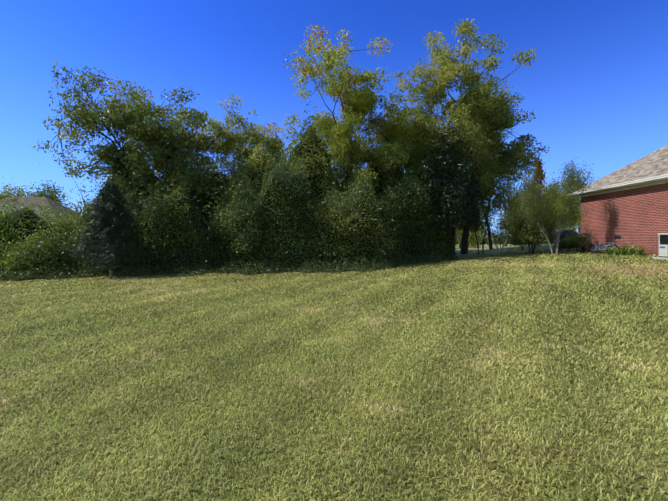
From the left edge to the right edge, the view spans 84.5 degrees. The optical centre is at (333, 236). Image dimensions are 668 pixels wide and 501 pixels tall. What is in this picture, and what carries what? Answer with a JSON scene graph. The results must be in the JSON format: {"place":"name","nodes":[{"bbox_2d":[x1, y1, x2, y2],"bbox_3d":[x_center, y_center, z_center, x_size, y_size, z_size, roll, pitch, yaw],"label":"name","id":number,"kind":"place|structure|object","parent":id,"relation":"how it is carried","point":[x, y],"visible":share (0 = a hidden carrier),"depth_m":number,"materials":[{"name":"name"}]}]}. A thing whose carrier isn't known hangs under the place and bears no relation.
{"place":"outdoors","nodes":[
{"label":"outdoors","id":0,"kind":"place"},
{"bbox_2d":[0,244,667,500],"bbox_3d":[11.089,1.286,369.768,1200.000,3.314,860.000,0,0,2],"label":"lawn ground","id":1,"kind":"structure","parent":0,"point":[472,251],"depth_m":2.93,"materials":[{"name":"green plant"}]},
{"bbox_2d":[0,178,32,198],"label":"tree","id":2,"kind":"object","parent":1,"relation":"on","point":[11,194],"visible":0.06,"depth_m":61.24,"materials":[{"name":"green plant"}]},
{"bbox_2d":[0,197,83,228],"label":"neighbour house","id":3,"kind":"structure","parent":1,"relation":"on","point":[29,199],"depth_m":52.42,"materials":[{"name":"grey brick"}]},
{"bbox_2d":[22,180,69,206],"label":"tree","id":4,"kind":"object","parent":1,"relation":"on","point":[54,192],"visible":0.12,"depth_m":56.71,"materials":[{"name":"green plant"}]},
{"bbox_2d":[67,180,148,277],"bbox_3d":[-9.936,-0.302,16.434,3.026,4.511,2.966,0,0,2],"label":"young pine tree","id":5,"kind":"object","parent":1,"relation":"on","point":[111,211],"visible":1,"depth_m":16.15,"materials":[{"name":"green plant"}]},
{"bbox_2d":[32,62,243,241],"bbox_3d":[-11.490,-3.000,21.733,13.082,13.191,8.635,0,0,2],"label":"oak tree","id":6,"kind":"object","parent":1,"relation":"on","point":[159,140],"visible":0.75,"depth_m":19.89,"materials":[{"name":"green plant"}]},
{"bbox_2d":[0,91,431,245],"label":"trees","id":7,"kind":"object","parent":1,"relation":"on","point":[241,172],"depth_m":20.68,"materials":[{"name":"green plant"}]},
{"bbox_2d":[0,251,459,281],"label":"undergrowth","id":8,"kind":"object","parent":1,"relation":"on","point":[396,262],"visible":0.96,"depth_m":16.81,"materials":[{"name":"green plant"}]},
{"bbox_2d":[172,93,287,207],"bbox_3d":[-6.491,-3.061,23.863,7.130,10.575,6.860,0,0,2],"label":"sparse tree","id":9,"kind":"object","parent":1,"relation":"on","point":[239,139],"visible":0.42,"depth_m":22.35,"materials":[{"name":"green plant"}]},
{"bbox_2d":[0,101,465,276],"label":"hedge","id":10,"kind":"object","parent":1,"relation":"on","point":[11,254],"depth_m":17.85,"materials":[{"name":"green plant"}]},
{"bbox_2d":[204,118,289,196],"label":"sparse tree","id":11,"kind":"object","parent":1,"relation":"on","point":[266,130],"visible":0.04,"depth_m":23.29,"materials":[{"name":"green plant"}]},
{"bbox_2d":[0,249,612,302],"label":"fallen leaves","id":12,"kind":"object","parent":1,"relation":"on","point":[75,278],"visible":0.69,"depth_m":15.20,"materials":[{"name":"plant"}]},
{"bbox_2d":[283,24,418,206],"bbox_3d":[1.026,-5.092,21.487,7.849,14.082,9.295,0,0,2],"label":"tall tree","id":13,"kind":"object","parent":1,"relation":"on","point":[356,104],"visible":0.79,"depth_m":20.39,"materials":[{"name":"green plant"}]},
{"bbox_2d":[354,71,445,182],"bbox_3d":[4.113,-4.481,24.022,6.576,12.517,5.153,0,0,-24],"label":"tall tree","id":14,"kind":"object","parent":1,"relation":"on","point":[417,160],"visible":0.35,"depth_m":23.10,"materials":[{"name":"green plant"}]},
{"bbox_2d":[371,105,460,175],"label":"tall tree","id":15,"kind":"object","parent":1,"relation":"on","point":[415,128],"visible":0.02,"depth_m":23.75,"materials":[{"name":"green plant"}]},
{"bbox_2d":[420,113,483,252],"bbox_3d":[6.280,-2.805,20.258,3.819,8.409,3.925,0,0,2],"label":"dark evergreen tree","id":16,"kind":"object","parent":1,"relation":"on","point":[467,209],"visible":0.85,"depth_m":19.45,"materials":[{"name":"green plant"}]},
{"bbox_2d":[429,163,462,234],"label":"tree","id":17,"kind":"object","parent":16,"relation":"attached to","point":[445,191],"visible":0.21,"depth_m":19.82,"materials":[{"name":"green plant"}]},
{"bbox_2d":[397,18,540,253],"bbox_3d":[8.332,-6.068,23.440,8.662,14.675,7.530,0,0,-31],"label":"tall tree","id":18,"kind":"object","parent":1,"relation":"on","point":[472,108],"visible":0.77,"depth_m":22.23,"materials":[{"name":"green plant"}]},
{"bbox_2d":[455,226,482,248],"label":"tree","id":19,"kind":"object","parent":1,"relation":"on","point":[469,238],"visible":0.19,"depth_m":37.74,"materials":[{"name":"green plant"}]},
{"bbox_2d":[459,228,478,254],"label":"slender tree","id":20,"kind":"object","parent":1,"relation":"on","point":[476,240],"depth_m":21.83,"materials":[{"name":"brown plant"}]},
{"bbox_2d":[456,223,485,243],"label":"tree","id":21,"kind":"object","parent":1,"relation":"on","point":[474,234],"visible":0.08,"depth_m":48.24,"materials":[{"name":"green plant"}]},
{"bbox_2d":[468,201,488,247],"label":"tree","id":22,"kind":"object","parent":1,"relation":"on","point":[484,228],"depth_m":65.62,"materials":[{"name":"green plant"}]},
{"bbox_2d":[478,173,514,252],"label":"slender tree","id":23,"kind":"object","parent":1,"relation":"on","point":[500,224],"visible":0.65,"depth_m":22.64,"materials":[{"name":"green plant"}]},
{"bbox_2d":[446,83,549,248],"bbox_3d":[11.460,-4.891,26.736,7.145,11.924,6.001,0,0,2],"label":"tall tree","id":24,"kind":"object","parent":1,"relation":"on","point":[521,166],"visible":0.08,"depth_m":25.48,"materials":[{"name":"green plant"}]},
{"bbox_2d":[473,166,546,252],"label":"crape myrtle tree","id":25,"kind":"object","parent":1,"relation":"on","point":[506,203],"visible":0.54,"depth_m":22.20,"materials":[{"name":"green plant"}]},
{"bbox_2d":[492,183,544,246],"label":"tree","id":26,"kind":"object","parent":1,"relation":"on","point":[506,241],"visible":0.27,"depth_m":32.56,"materials":[{"name":"green plant"}]},
{"bbox_2d":[456,233,580,247],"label":"hedge","id":27,"kind":"object","parent":1,"relation":"on","point":[498,241],"visible":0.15,"depth_m":62.22,"materials":[{"name":"green plant"}]},
{"bbox_2d":[498,179,557,245],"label":"tree","id":28,"kind":"object","parent":1,"relation":"on","point":[540,203],"visible":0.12,"depth_m":44.43,"materials":[{"name":"green plant"}]},
{"bbox_2d":[505,199,559,253],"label":"bushy tree","id":29,"kind":"object","parent":1,"relation":"on","point":[519,235],"visible":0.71,"depth_m":18.90,"materials":[{"name":"green plant"}]},
{"bbox_2d":[520,214,544,242],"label":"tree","id":30,"kind":"object","parent":29,"relation":"attached to","point":[528,231],"visible":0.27,"depth_m":18.97,"materials":[{"name":"green plant"}]},
{"bbox_2d":[519,181,559,222],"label":"tree","id":31,"kind":"object","parent":1,"relation":"on","point":[550,200],"depth_m":55.34,"materials":[{"name":"green plant"}]},
{"bbox_2d":[529,157,557,233],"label":"conifer tree","id":32,"kind":"object","parent":1,"relation":"on","point":[542,176],"visible":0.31,"depth_m":66.36,"materials":[{"name":"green plant"}]},
{"bbox_2d":[536,180,573,232],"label":"tree","id":33,"kind":"object","parent":1,"relation":"on","point":[557,212],"visible":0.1,"depth_m":62.31,"materials":[{"name":"green plant"}]},
{"bbox_2d":[517,158,594,254],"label":"crape myrtle tree","id":34,"kind":"object","parent":1,"relation":"on","point":[531,207],"visible":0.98,"depth_m":17.61,"materials":[{"name":"green plant"}]},
{"bbox_2d":[540,163,598,234],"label":"tree","id":35,"kind":"object","parent":1,"relation":"on","point":[560,206],"visible":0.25,"depth_m":30.83,"materials":[{"name":"green plant"}]},
{"bbox_2d":[554,221,654,255],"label":"shrubs","id":36,"kind":"object","parent":1,"relation":"on","point":[568,241],"visible":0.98,"depth_m":17.23,"materials":[{"name":"green plant"}]},
{"bbox_2d":[568,145,667,254],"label":"brick house","id":37,"kind":"structure","parent":1,"relation":"on","point":[628,203],"depth_m":16.43,"materials":[{"name":"red brick"}]},
{"bbox_2d":[652,233,667,260],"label":"air conditioner","id":38,"kind":"object","parent":1,"relation":"on","point":[663,245],"visible":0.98,"depth_m":13.04,"materials":[{"name":"grey metal"}]},
{"bbox_2d":[0,0,667,235],"label":"sky","id":39,"kind":"structure","parent":0,"point":[596,88],"materials":[{"name":"blue"}]},
{"bbox_2d":[553,230,579,247],"bbox_3d":[14.261,0.139,22.504,1.569,1.130,0.794,0,0,-8],"label":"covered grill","id":40,"kind":"object","parent":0,"point":[563,234],"visible":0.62,"depth_m":22.23,"materials":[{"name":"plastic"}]}
]}

